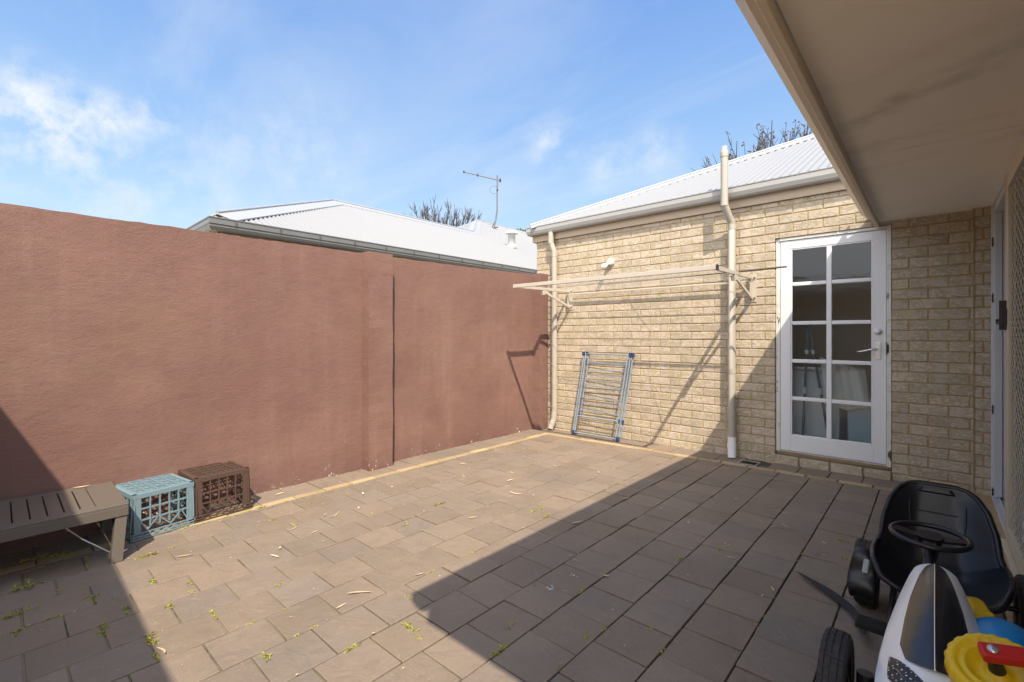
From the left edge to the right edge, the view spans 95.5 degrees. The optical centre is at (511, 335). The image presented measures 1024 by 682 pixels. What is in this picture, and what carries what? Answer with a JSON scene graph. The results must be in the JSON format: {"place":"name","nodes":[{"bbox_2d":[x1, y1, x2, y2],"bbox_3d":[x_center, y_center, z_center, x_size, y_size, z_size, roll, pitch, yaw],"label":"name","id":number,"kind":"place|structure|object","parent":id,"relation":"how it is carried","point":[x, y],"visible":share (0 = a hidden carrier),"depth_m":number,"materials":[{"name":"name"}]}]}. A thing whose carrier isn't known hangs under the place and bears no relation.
{"place":"outdoors","nodes":[
{"label":"outdoors","id":0,"kind":"place"},
{"bbox_2d":[0,0,812,229],"label":"sky","id":1,"kind":"structure","parent":0,"point":[174,113],"materials":[{"name":"blue"}]},
{"bbox_2d":[0,428,1003,681],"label":"paving","id":2,"kind":"structure","parent":0,"point":[652,528],"depth_m":2.36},
{"bbox_2d":[0,481,128,563],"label":"bench","id":3,"kind":"object","parent":2,"relation":"on","point":[104,503],"visible":1,"depth_m":2.59,"materials":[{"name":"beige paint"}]},
{"bbox_2d":[111,474,196,542],"bbox_3d":[-2.381,1.122,3.085,0.394,0.282,0.369,0,0,33],"label":"milk crate","id":4,"kind":"object","parent":2,"relation":"on","point":[135,491],"visible":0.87,"depth_m":3.01,"materials":[{"name":"blue plastic"}]},
{"bbox_2d":[176,461,251,523],"bbox_3d":[-2.160,1.114,3.370,0.369,0.298,0.379,0,0,38],"label":"milk crate","id":5,"kind":"object","parent":2,"relation":"on","point":[198,475],"visible":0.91,"depth_m":3.29,"materials":[{"name":"brown plastic"}]},
{"bbox_2d":[0,203,547,553],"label":"rendered wall","id":6,"kind":"structure","parent":2,"relation":"on","point":[131,351],"depth_m":3.61,"materials":[{"name":"paint"}]},
{"bbox_2d":[29,430,865,681],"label":"leaf litter","id":7,"kind":"object","parent":2,"relation":"on","point":[439,575],"visible":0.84,"depth_m":3.03,"materials":[{"name":"brown plant"}]},
{"bbox_2d":[572,352,634,441],"bbox_3d":[1.102,0.731,5.682,0.804,1.046,0.153,0,0,42],"label":"clothes airer","id":8,"kind":"object","parent":2,"relation":"on","point":[618,420],"visible":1,"depth_m":5.64,"materials":[{"name":"grey metal"}]},
{"bbox_2d":[737,459,759,465],"bbox_3d":[2.292,1.251,4.506,0.170,0.036,0.150,0,0,42],"label":"floor grate","id":9,"kind":"object","parent":2,"relation":"on","point":[745,462],"visible":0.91,"depth_m":4.50,"materials":[{"name":"grey metal"}]},
{"bbox_2d":[798,480,1023,681],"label":"pedal kart","id":10,"kind":"object","parent":2,"relation":"on","point":[931,553],"visible":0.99,"depth_m":1.76,"materials":[{"name":"plastic"}]},
{"bbox_2d":[944,596,1023,681],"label":"ride on toy","id":11,"kind":"object","parent":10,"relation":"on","point":[992,650],"visible":0.96,"depth_m":1.18,"materials":[{"name":"yellow plastic"}]},
{"bbox_2d":[20,430,1006,681],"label":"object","id":12,"kind":"object","parent":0,"point":[764,464],"visible":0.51,"depth_m":2.28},
{"bbox_2d":[0,438,884,669],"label":"weeds","id":13,"kind":"object","parent":12,"relation":"on","point":[168,605],"visible":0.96,"depth_m":2.12,"materials":[{"name":"green plant"}]},
{"bbox_2d":[0,433,892,574],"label":"brick border","id":14,"kind":"object","parent":12,"relation":"on","point":[43,561],"visible":0.44,"depth_m":3.92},
{"label":"ground","id":15,"kind":"structure","parent":0,"visible":0},
{"bbox_2d":[186,199,536,274],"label":"neighbour house","id":16,"kind":"structure","parent":15,"relation":"on","point":[348,226],"depth_m":7.12,"materials":[{"name":"paint"}]},
{"bbox_2d":[463,171,500,227],"bbox_3d":[-0.889,-4.038,13.878,1.123,1.710,0.199,0,0,5],"label":"tv antenna","id":17,"kind":"object","parent":16,"relation":"attached to","point":[496,186],"visible":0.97,"depth_m":13.83,"materials":[{"name":"metal"}]},
{"bbox_2d":[408,196,481,226],"bbox_3d":[-3.523,-2.935,24.267,3.682,8.820,4.279,0,0,42],"label":"bare tree","id":18,"kind":"object","parent":15,"relation":"on","point":[426,213],"visible":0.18,"depth_m":23.87,"materials":[{"name":"brown plant"}]},
{"bbox_2d":[526,134,974,493],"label":"brick building","id":19,"kind":"structure","parent":15,"relation":"on","point":[888,307],"depth_m":4.72,"materials":[{"name":"beige brick"}]},
{"bbox_2d":[601,259,613,268],"bbox_3d":[1.163,-0.871,5.678,0.159,0.136,0.090,0,0,-34],"label":"wall lamp","id":20,"kind":"object","parent":19,"relation":"attached to","point":[610,262],"visible":1,"depth_m":5.67,"materials":[{"name":"white plastic"}]},
{"bbox_2d":[513,264,756,309],"bbox_3d":[1.218,-0.468,4.968,2.264,0.275,1.112,0,0,42],"label":"clothesline","id":21,"kind":"object","parent":19,"relation":"attached to","point":[751,294],"visible":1,"depth_m":4.64,"materials":[{"name":"paint"}]},
{"bbox_2d":[600,266,786,284],"bbox_3d":[1.694,-0.586,4.669,1.870,0.038,0.017,0,0,42],"label":"pole","id":22,"kind":"object","parent":21,"relation":"attached to","point":[701,275],"visible":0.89,"depth_m":4.53,"materials":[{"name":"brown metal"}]},
{"bbox_2d":[801,325,808,434],"bbox_3d":[2.797,0.510,4.478,0.116,1.240,0.064,0,0,42],"label":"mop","id":23,"kind":"object","parent":19,"relation":"in","point":[805,376],"visible":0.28,"depth_m":4.45,"materials":[{"name":"grey"}]},
{"bbox_2d":[808,325,825,427],"bbox_3d":[2.919,0.509,4.368,0.236,1.242,0.064,0,0,42],"label":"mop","id":24,"kind":"object","parent":19,"relation":"in","point":[819,389],"visible":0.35,"depth_m":4.38,"materials":[{"name":"grey"}]},
{"bbox_2d":[793,364,846,439],"bbox_3d":[3.032,0.720,4.750,0.610,0.820,0.525,0,0,42],"label":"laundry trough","id":25,"kind":"object","parent":19,"relation":"in","point":[814,422],"visible":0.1,"depth_m":4.54,"materials":[{"name":"white"}]},
{"bbox_2d":[776,225,891,467],"bbox_3d":[2.904,0.095,4.247,0.873,2.051,0.154,0,0,42],"label":"glazed door","id":26,"kind":"structure","parent":19,"relation":"in","point":[874,452],"depth_m":4.21,"materials":[{"name":"paint"}]},
{"bbox_2d":[820,357,868,409],"bbox_3d":[3.046,0.446,4.270,0.375,0.472,0.079,0,0,42],"label":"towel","id":27,"kind":"object","parent":19,"relation":"hanging from","point":[849,383],"visible":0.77,"depth_m":4.24,"materials":[{"name":"white fabric"}]},
{"bbox_2d":[848,392,886,462],"bbox_3d":[3.339,0.838,4.329,0.330,0.585,0.420,0,0,42],"label":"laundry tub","id":28,"kind":"object","parent":19,"relation":"in","point":[859,425],"visible":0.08,"depth_m":4.22,"materials":[{"name":"white"}]},
{"bbox_2d":[691,119,811,170],"bbox_3d":[7.783,-2.730,14.893,3.877,8.407,3.456,0,0,22],"label":"bare tree","id":29,"kind":"object","parent":15,"relation":"on","point":[764,144],"visible":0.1,"depth_m":13.98,"materials":[{"name":"brown plant"}]},
{"bbox_2d":[735,0,1023,622],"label":"house","id":30,"kind":"structure","parent":15,"relation":"on","point":[911,108],"depth_m":2.18,"materials":[{"name":"beige paint"}]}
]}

